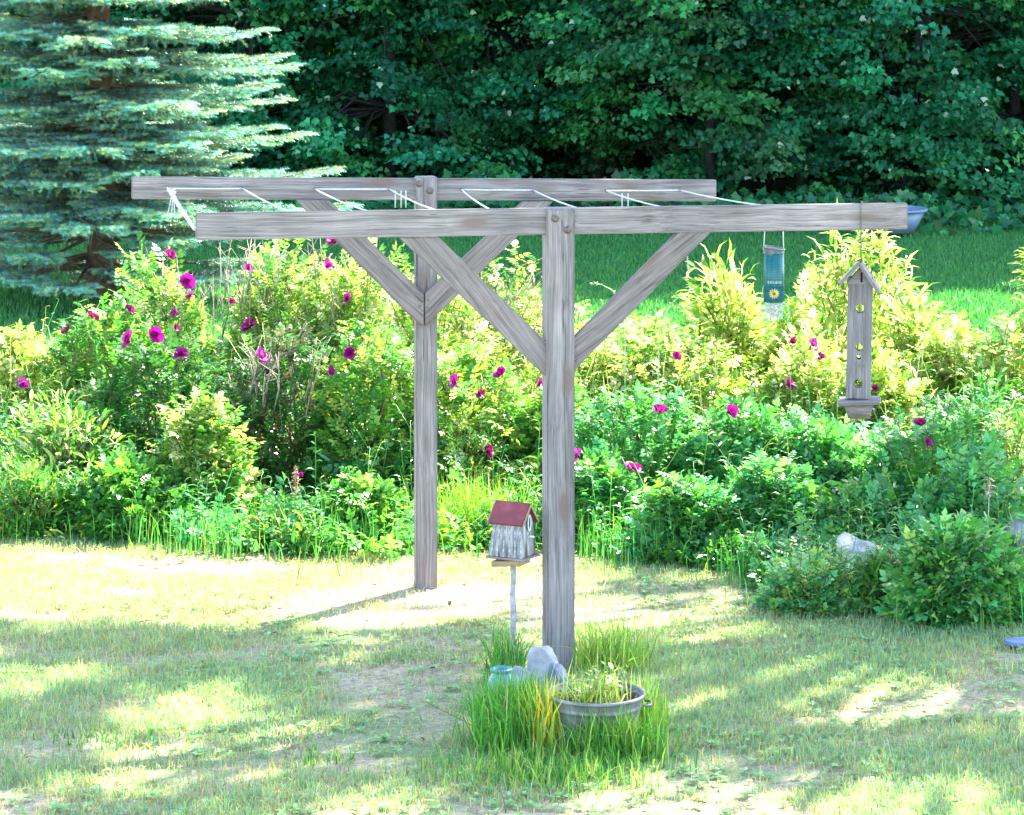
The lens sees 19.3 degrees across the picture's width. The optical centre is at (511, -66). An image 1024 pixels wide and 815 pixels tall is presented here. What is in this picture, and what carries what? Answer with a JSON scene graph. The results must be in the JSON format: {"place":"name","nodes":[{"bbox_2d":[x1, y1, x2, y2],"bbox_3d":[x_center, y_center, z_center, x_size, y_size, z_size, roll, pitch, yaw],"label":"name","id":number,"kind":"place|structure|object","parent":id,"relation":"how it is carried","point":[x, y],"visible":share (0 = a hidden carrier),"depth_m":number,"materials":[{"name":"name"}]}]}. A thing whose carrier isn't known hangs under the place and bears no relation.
{"place":"outdoors","nodes":[
{"label":"outdoors","id":0,"kind":"place"},
{"bbox_2d":[0,171,1023,814],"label":"ground","id":1,"kind":"structure","parent":0,"point":[432,723],"depth_m":15.57,"materials":[{"name":"green plant"}]},
{"bbox_2d":[0,319,61,438],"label":"yellow shrub","id":2,"kind":"object","parent":1,"relation":"on","point":[21,351],"visible":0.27,"depth_m":22.09,"materials":[{"name":"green plant"}]},
{"bbox_2d":[0,449,97,542],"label":"garden shrub","id":3,"kind":"object","parent":1,"relation":"on","point":[27,480],"visible":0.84,"depth_m":19.46,"materials":[{"name":"green plant"}]},
{"bbox_2d":[0,369,136,495],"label":"garden shrub","id":4,"kind":"object","parent":1,"relation":"on","point":[68,431],"visible":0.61,"depth_m":20.25,"materials":[{"name":"green plant"}]},
{"bbox_2d":[38,343,138,463],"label":"yellow shrub","id":5,"kind":"object","parent":1,"relation":"on","point":[88,357],"visible":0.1,"depth_m":21.54,"materials":[{"name":"green plant"}]},
{"bbox_2d":[16,282,173,445],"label":"rose bush","id":6,"kind":"object","parent":1,"relation":"on","point":[115,326],"visible":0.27,"depth_m":21.66,"materials":[{"name":"green plant"}]},
{"bbox_2d":[49,437,213,544],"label":"garden shrub","id":7,"kind":"object","parent":1,"relation":"on","point":[124,478],"visible":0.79,"depth_m":19.46,"materials":[{"name":"green plant"}]},
{"bbox_2d":[0,0,264,181],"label":"maple tree","id":8,"kind":"object","parent":1,"relation":"on","point":[18,82],"visible":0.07,"depth_m":43.44,"materials":[{"name":"green plant"}]},
{"bbox_2d":[70,322,239,469],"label":"rose bush","id":9,"kind":"object","parent":1,"relation":"on","point":[135,359],"visible":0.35,"depth_m":20.75,"materials":[{"name":"green plant"}]},
{"bbox_2d":[102,232,254,419],"bbox_3d":[-2.504,3.059,22.485,1.231,1.753,1.194,0,0,0],"label":"rose bush","id":10,"kind":"object","parent":1,"relation":"on","point":[193,313],"visible":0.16,"depth_m":22.25,"materials":[{"name":"green plant"}]},
{"bbox_2d":[0,0,364,309],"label":"spruce tree","id":11,"kind":"object","parent":1,"relation":"on","point":[101,155],"visible":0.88,"depth_m":31.42,"materials":[{"name":"green plant"}]},
{"bbox_2d":[146,381,267,522],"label":"garden shrub","id":12,"kind":"object","parent":1,"relation":"on","point":[216,438],"visible":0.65,"depth_m":19.90,"materials":[{"name":"green plant"}]},
{"bbox_2d":[40,0,461,181],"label":"maple tree","id":13,"kind":"object","parent":1,"relation":"on","point":[221,14],"visible":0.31,"depth_m":43.38,"materials":[{"name":"green plant"}]},
{"bbox_2d":[203,310,357,507],"bbox_3d":[-1.610,3.283,20.764,1.161,1.354,1.124,0,0,0],"label":"rose bush","id":14,"kind":"object","parent":1,"relation":"on","point":[269,398],"visible":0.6,"depth_m":20.68,"materials":[{"name":"green plant"}]},
{"bbox_2d":[214,238,368,451],"bbox_3d":[-1.645,3.067,22.952,1.503,1.868,1.283,0,0,0],"label":"rose bush","id":15,"kind":"object","parent":1,"relation":"on","point":[271,286],"visible":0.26,"depth_m":22.85,"materials":[{"name":"green plant"}]},
{"bbox_2d":[291,465,300,502],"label":"seed stalk","id":16,"kind":"object","parent":1,"relation":"on","point":[295,472],"visible":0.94,"depth_m":19.50,"materials":[{"name":"beige plant"}]},
{"bbox_2d":[266,238,438,447],"bbox_3d":[-1.156,3.052,22.789,1.444,1.765,1.039,0,0,0],"label":"rose bush","id":17,"kind":"object","parent":1,"relation":"on","point":[347,304],"visible":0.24,"depth_m":22.59,"materials":[{"name":"green plant"}]},
{"bbox_2d":[306,466,413,547],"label":"garden shrub","id":18,"kind":"object","parent":1,"relation":"on","point":[357,484],"visible":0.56,"depth_m":19.32,"materials":[{"name":"green plant"}]},
{"bbox_2d":[296,306,448,498],"bbox_3d":[-0.938,3.263,20.260,1.089,1.407,1.658,0,0,0],"label":"rose bush","id":19,"kind":"object","parent":1,"relation":"on","point":[365,401],"visible":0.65,"depth_m":20.49,"materials":[{"name":"green plant"}]},
{"bbox_2d":[186,0,579,178],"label":"maple tree","id":20,"kind":"object","parent":1,"relation":"on","point":[388,109],"visible":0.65,"depth_m":43.15,"materials":[{"name":"green plant"}]},
{"bbox_2d":[406,22,429,176],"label":"tree trunk","id":21,"kind":"object","parent":1,"relation":"on","point":[413,127],"depth_m":46.66,"materials":[{"name":"brown plant"}]},
{"bbox_2d":[131,176,716,589],"bbox_3d":[-0.492,2.785,17.981,3.532,2.730,0.146,0,0,-11],"label":"clothesline post","id":22,"kind":"object","parent":1,"relation":"on","point":[425,299],"visible":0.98,"depth_m":17.95,"materials":[{"name":"grey wood"}]},
{"bbox_2d":[363,265,511,449],"bbox_3d":[-0.515,3.148,22.289,1.303,1.568,1.133,0,0,0],"label":"rose bush","id":23,"kind":"object","parent":1,"relation":"on","point":[467,316],"visible":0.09,"depth_m":22.18,"materials":[{"name":"green plant"}]},
{"bbox_2d":[393,328,541,501],"bbox_3d":[-0.246,3.360,20.635,1.326,1.272,1.511,0,0,0],"label":"rose bush","id":24,"kind":"object","parent":1,"relation":"on","point":[485,409],"visible":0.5,"depth_m":20.49,"materials":[{"name":"green plant"}]},
{"bbox_2d":[455,240,541,404],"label":"rose bush","id":25,"kind":"object","parent":1,"relation":"on","point":[517,306],"visible":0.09,"depth_m":22.76,"materials":[{"name":"green plant"}]},
{"bbox_2d":[489,665,515,696],"bbox_3d":[-0.054,3.792,15.150,0.160,0.215,0.160,0,0,0],"label":"glazed jar","id":26,"kind":"object","parent":1,"relation":"on","point":[501,667],"visible":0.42,"depth_m":15.11,"materials":[{"name":"teal ceramic"}]},
{"bbox_2d":[325,0,682,177],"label":"maple tree","id":27,"kind":"object","parent":1,"relation":"on","point":[450,42],"visible":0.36,"depth_m":44.01,"materials":[{"name":"green plant"}]},
{"bbox_2d":[0,545,1014,814],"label":"leaf litter","id":28,"kind":"object","parent":1,"relation":"on","point":[432,673],"visible":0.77,"depth_m":15.62,"materials":[{"name":"brown plant"}]},
{"bbox_2d":[0,290,1023,600],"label":"weeds","id":29,"kind":"object","parent":1,"relation":"on","point":[260,524],"visible":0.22,"depth_m":19.17,"materials":[{"name":"green plant"}]},
{"bbox_2d":[0,223,1023,444],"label":"grass","id":30,"kind":"structure","parent":1,"relation":"on","point":[988,282],"depth_m":34.95,"materials":[{"name":"green plant"}]},
{"bbox_2d":[863,205,927,233],"bbox_3d":[4.873,3.687,39.000,1.014,0.305,1.014,0,0,0],"label":"plastic tub","id":31,"kind":"object","parent":30,"relation":"on","point":[915,214],"visible":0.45,"depth_m":38.70,"materials":[{"name":"plastic"}]},
{"bbox_2d":[0,542,1023,814],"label":"clover","id":32,"kind":"object","parent":1,"relation":"on","point":[490,802],"visible":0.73,"depth_m":15.20,"materials":[{"name":"green plant"}]},
{"bbox_2d":[0,161,1023,236],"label":"undergrowth","id":33,"kind":"object","parent":1,"relation":"on","point":[995,216],"visible":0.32,"depth_m":41.01,"materials":[{"name":"green plant"}]},
{"bbox_2d":[0,0,1023,179],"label":"woods","id":34,"kind":"object","parent":1,"relation":"on","point":[640,161],"visible":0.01,"depth_m":48.31,"materials":[{"name":"green plant"}]},
{"bbox_2d":[486,500,538,657],"bbox_3d":[0.009,3.546,15.899,0.240,1.110,0.191,0,0,27],"label":"birdhouse","id":35,"kind":"object","parent":1,"relation":"on","point":[512,544],"visible":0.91,"depth_m":15.85,"materials":[{"name":"white paint"}]},
{"bbox_2d":[2,466,1023,812],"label":"tall grass","id":36,"kind":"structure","parent":1,"relation":"on","point":[498,724],"depth_m":14.55,"materials":[{"name":"green plant"}]},
{"bbox_2d":[512,665,530,691],"bbox_3d":[0.017,3.786,15.295,0.153,0.153,0.108,0,0,21],"label":"garden stone","id":37,"kind":"object","parent":1,"relation":"on","point":[518,671],"visible":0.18,"depth_m":15.27,"materials":[{"name":"grey stone"}]},
{"bbox_2d":[481,366,599,492],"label":"rose bush","id":38,"kind":"object","parent":1,"relation":"on","point":[580,398],"visible":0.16,"depth_m":20.46,"materials":[{"name":"green plant"}]},
{"bbox_2d":[527,645,557,688],"bbox_3d":[0.166,3.745,15.347,0.180,0.247,0.123,0,0,0],"label":"garden stone","id":39,"kind":"object","parent":1,"relation":"on","point":[540,657],"visible":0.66,"depth_m":15.31,"materials":[{"name":"grey stone"}]},
{"bbox_2d":[499,671,598,754],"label":"yellow leaf plant","id":40,"kind":"object","parent":1,"relation":"on","point":[549,714],"visible":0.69,"depth_m":14.37,"materials":[{"name":"plant"}]},
{"bbox_2d":[195,202,907,671],"bbox_3d":[0.247,2.796,15.993,3.844,2.708,0.153,0,0,-11],"label":"clothesline post","id":41,"kind":"object","parent":1,"relation":"on","point":[559,352],"visible":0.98,"depth_m":15.93,"materials":[{"name":"grey wood"}]},
{"bbox_2d":[166,187,761,276],"bbox_3d":[-0.239,1.641,16.969,3.304,0.389,2.069,0,0,-11],"label":"clothesline rope","id":42,"kind":"object","parent":41,"relation":"attached to","point":[181,209],"visible":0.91,"depth_m":17.58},
{"bbox_2d":[763,231,784,319],"bbox_3d":[1.409,1.823,16.194,0.121,0.501,0.124,0,0,0],"label":"tube feeder","id":43,"kind":"object","parent":41,"relation":"hanging from","point":[773,278],"visible":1,"depth_m":16.15,"materials":[{"name":"teal plastic"}]},
{"bbox_2d":[837,201,880,418],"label":"bird feeder house","id":44,"kind":"structure","parent":41,"relation":"hanging from","point":[858,402],"depth_m":16.21,"materials":[{"name":"grey wood"}]},
{"bbox_2d":[547,662,566,684],"bbox_3d":[0.229,3.785,15.293,0.103,0.176,0.094,0,0,0],"label":"garden stone","id":45,"kind":"object","parent":1,"relation":"on","point":[558,668],"visible":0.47,"depth_m":15.28,"materials":[{"name":"grey stone"}]},
{"bbox_2d":[515,299,635,424],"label":"rose bush","id":46,"kind":"object","parent":1,"relation":"on","point":[604,361],"visible":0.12,"depth_m":22.05,"materials":[{"name":"green plant"}]},
{"bbox_2d":[421,0,760,181],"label":"maple tree","id":47,"kind":"object","parent":1,"relation":"on","point":[647,112],"visible":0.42,"depth_m":43.40,"materials":[{"name":"green plant"}]},
{"bbox_2d":[535,435,651,544],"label":"garden shrub","id":48,"kind":"object","parent":1,"relation":"on","point":[603,465],"visible":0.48,"depth_m":19.35,"materials":[{"name":"green plant"}]},
{"bbox_2d":[540,679,651,749],"bbox_3d":[0.403,3.771,14.500,0.483,0.259,0.483,0,0,-42],"label":"metal tub","id":49,"kind":"object","parent":1,"relation":"on","point":[608,707],"visible":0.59,"depth_m":14.33,"materials":[{"name":"metal"}]},
{"bbox_2d":[537,658,642,703],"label":"tub plant","id":50,"kind":"object","parent":49,"relation":"on","point":[604,686],"visible":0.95,"depth_m":14.50,"materials":[{"name":"green plant"}]},
{"bbox_2d":[589,282,625,403],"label":"arching stalk","id":51,"kind":"object","parent":1,"relation":"on","point":[596,283],"visible":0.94,"depth_m":21.00,"materials":[{"name":"green plant"}]},
{"bbox_2d":[524,378,711,496],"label":"rose bush","id":52,"kind":"object","parent":1,"relation":"on","point":[626,429],"visible":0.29,"depth_m":20.01,"materials":[{"name":"green plant"}]},
{"bbox_2d":[602,308,696,409],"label":"yellow shrub","id":53,"kind":"object","parent":1,"relation":"on","point":[649,327],"visible":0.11,"depth_m":22.31,"materials":[{"name":"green plant"}]},
{"bbox_2d":[658,290,694,393],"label":"arching stalk","id":54,"kind":"object","parent":1,"relation":"on","point":[661,329],"visible":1,"depth_m":21.00,"materials":[{"name":"green plant"}]},
{"bbox_2d":[600,317,765,435],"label":"rose bush","id":55,"kind":"object","parent":1,"relation":"on","point":[707,363],"visible":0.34,"depth_m":21.74,"materials":[{"name":"green plant"}]},
{"bbox_2d":[624,470,754,565],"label":"garden shrub","id":56,"kind":"object","parent":1,"relation":"on","point":[725,503],"visible":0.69,"depth_m":18.79,"materials":[{"name":"green plant"}]},
{"bbox_2d":[532,0,886,196],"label":"maple tree","id":57,"kind":"object","parent":1,"relation":"on","point":[675,13],"visible":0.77,"depth_m":42.31,"materials":[{"name":"green plant"}]},
{"bbox_2d":[670,238,776,404],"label":"yellow shrub","id":58,"kind":"object","parent":1,"relation":"on","point":[741,329],"visible":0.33,"depth_m":22.47,"materials":[{"name":"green plant"}]},
{"bbox_2d":[656,392,810,486],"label":"rose bush","id":59,"kind":"object","parent":1,"relation":"on","point":[742,436],"visible":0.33,"depth_m":19.80,"materials":[{"name":"green plant"}]},
{"bbox_2d":[767,93,775,185],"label":"tree trunk","id":60,"kind":"object","parent":1,"relation":"on","point":[771,181],"depth_m":46.87,"materials":[{"name":"brown plant"}]},
{"bbox_2d":[710,447,838,550],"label":"garden shrub","id":61,"kind":"object","parent":1,"relation":"on","point":[763,477],"visible":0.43,"depth_m":18.91,"materials":[{"name":"green plant"}]},
{"bbox_2d":[746,265,828,409],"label":"yellow shrub","id":62,"kind":"object","parent":1,"relation":"on","point":[798,321],"visible":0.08,"depth_m":22.15,"materials":[{"name":"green plant"}]},
{"bbox_2d":[744,320,878,435],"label":"rose bush","id":63,"kind":"object","parent":1,"relation":"on","point":[801,366],"visible":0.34,"depth_m":21.40,"materials":[{"name":"green plant"}]},
{"bbox_2d":[750,533,877,618],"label":"garden shrub","id":64,"kind":"object","parent":1,"relation":"on","point":[827,567],"visible":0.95,"depth_m":17.28,"materials":[{"name":"green plant"}]},
{"bbox_2d":[650,0,1002,196],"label":"maple tree","id":65,"kind":"object","parent":1,"relation":"on","point":[894,56],"visible":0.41,"depth_m":42.77,"materials":[{"name":"green plant"}]},
{"bbox_2d":[769,402,888,499],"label":"rose bush","id":66,"kind":"object","parent":1,"relation":"on","point":[822,442],"visible":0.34,"depth_m":19.55,"materials":[{"name":"green plant"}]},
{"bbox_2d":[836,532,891,565],"bbox_3d":[2.085,3.740,17.937,0.330,0.329,0.292,0,0,0],"label":"boulder","id":67,"kind":"object","parent":1,"relation":"on","point":[845,538],"visible":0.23,"depth_m":17.88,"materials":[{"name":"stone"}]},
{"bbox_2d":[788,199,944,399],"bbox_3d":[2.701,2.997,23.086,1.332,1.986,1.210,0,0,0],"label":"yellow shrub","id":68,"kind":"object","parent":1,"relation":"on","point":[840,271],"visible":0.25,"depth_m":22.99,"materials":[{"name":"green plant"}]},
{"bbox_2d":[824,465,913,546],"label":"garden shrub","id":69,"kind":"object","parent":1,"relation":"on","point":[869,493],"visible":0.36,"depth_m":18.80,"materials":[{"name":"green plant"}]},
{"bbox_2d":[715,0,1023,201],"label":"maple tree","id":70,"kind":"object","parent":1,"relation":"on","point":[945,158],"visible":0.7,"depth_m":42.18,"materials":[{"name":"green plant"}]},
{"bbox_2d":[839,541,901,615],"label":"garden shrub","id":71,"kind":"object","parent":1,"relation":"on","point":[880,557],"visible":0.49,"depth_m":17.35,"materials":[{"name":"green plant"}]},
{"bbox_2d":[825,337,933,446],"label":"yellow shrub","id":72,"kind":"object","parent":1,"relation":"on","point":[901,386],"visible":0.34,"depth_m":21.06,"materials":[{"name":"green plant"}]},
{"bbox_2d":[872,283,965,404],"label":"yellow shrub","id":73,"kind":"object","parent":1,"relation":"on","point":[917,316],"visible":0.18,"depth_m":22.45,"materials":[{"name":"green plant"}]},
{"bbox_2d":[821,0,1023,190],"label":"maple tree","id":74,"kind":"object","parent":1,"relation":"on","point":[1015,100],"visible":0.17,"depth_m":44.65,"materials":[{"name":"green plant"}]},
{"bbox_2d":[837,389,1020,506],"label":"rose bush","id":75,"kind":"object","parent":1,"relation":"on","point":[924,440],"visible":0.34,"depth_m":19.18,"materials":[{"name":"green plant"}]},
{"bbox_2d":[873,507,1023,632],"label":"garden shrub","id":76,"kind":"object","parent":1,"relation":"on","point":[963,563],"visible":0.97,"depth_m":16.94,"materials":[{"name":"green plant"}]},
{"bbox_2d":[940,16,958,187],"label":"tree trunk","id":77,"kind":"object","parent":1,"relation":"on","point":[944,18],"depth_m":46.51,"materials":[{"name":"brown plant"}]},
{"bbox_2d":[893,309,1008,428],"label":"yellow shrub","id":78,"kind":"object","parent":1,"relation":"on","point":[949,375],"visible":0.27,"depth_m":21.81,"materials":[{"name":"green plant"}]},
{"bbox_2d":[954,18,957,49],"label":"tree trunk","id":79,"kind":"object","parent":1,"relation":"on","point":[956,19],"depth_m":47.65,"materials":[{"name":"brown plant"}]},
{"bbox_2d":[890,438,1023,538],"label":"garden shrub","id":80,"kind":"object","parent":1,"relation":"on","point":[957,492],"visible":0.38,"depth_m":18.70,"materials":[{"name":"green plant"}]},
{"bbox_2d":[922,354,1023,467],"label":"garden shrub","id":81,"kind":"object","parent":1,"relation":"on","point":[983,389],"visible":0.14,"depth_m":20.35,"materials":[{"name":"green plant"}]},
{"bbox_2d":[981,476,994,526],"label":"seed stalk","id":82,"kind":"object","parent":1,"relation":"on","point":[988,484],"visible":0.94,"depth_m":18.00,"materials":[{"name":"beige plant"}]},
{"bbox_2d":[956,310,1023,440],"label":"yellow shrub","id":83,"kind":"object","parent":1,"relation":"on","point":[991,352],"visible":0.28,"depth_m":21.47,"materials":[{"name":"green plant"}]},
{"bbox_2d":[978,407,1023,507],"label":"garden shrub","id":84,"kind":"object","parent":1,"relation":"on","point":[1009,445],"visible":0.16,"depth_m":19.40,"materials":[{"name":"green plant"}]},
{"bbox_2d":[994,247,1023,377],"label":"yellow shrub","id":85,"kind":"object","parent":1,"relation":"on","point":[1021,324],"visible":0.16,"depth_m":22.02,"materials":[{"name":"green plant"}]},
{"bbox_2d":[999,512,1023,550],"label":"boulder","id":86,"kind":"object","parent":1,"relation":"on","point":[1018,525],"visible":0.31,"depth_m":18.59,"materials":[{"name":"stone"}]},
{"bbox_2d":[1003,637,1023,646],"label":"stepping stone","id":87,"kind":"object","parent":1,"relation":"on","point":[1014,641],"visible":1,"depth_m":16.46,"materials":[{"name":"stone"}]},
{"bbox_2d":[491,18,640,49],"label":"leaves","id":88,"kind":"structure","parent":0,"point":[553,40],"depth_m":52.99,"materials":[{"name":"green plant"}]}
]}

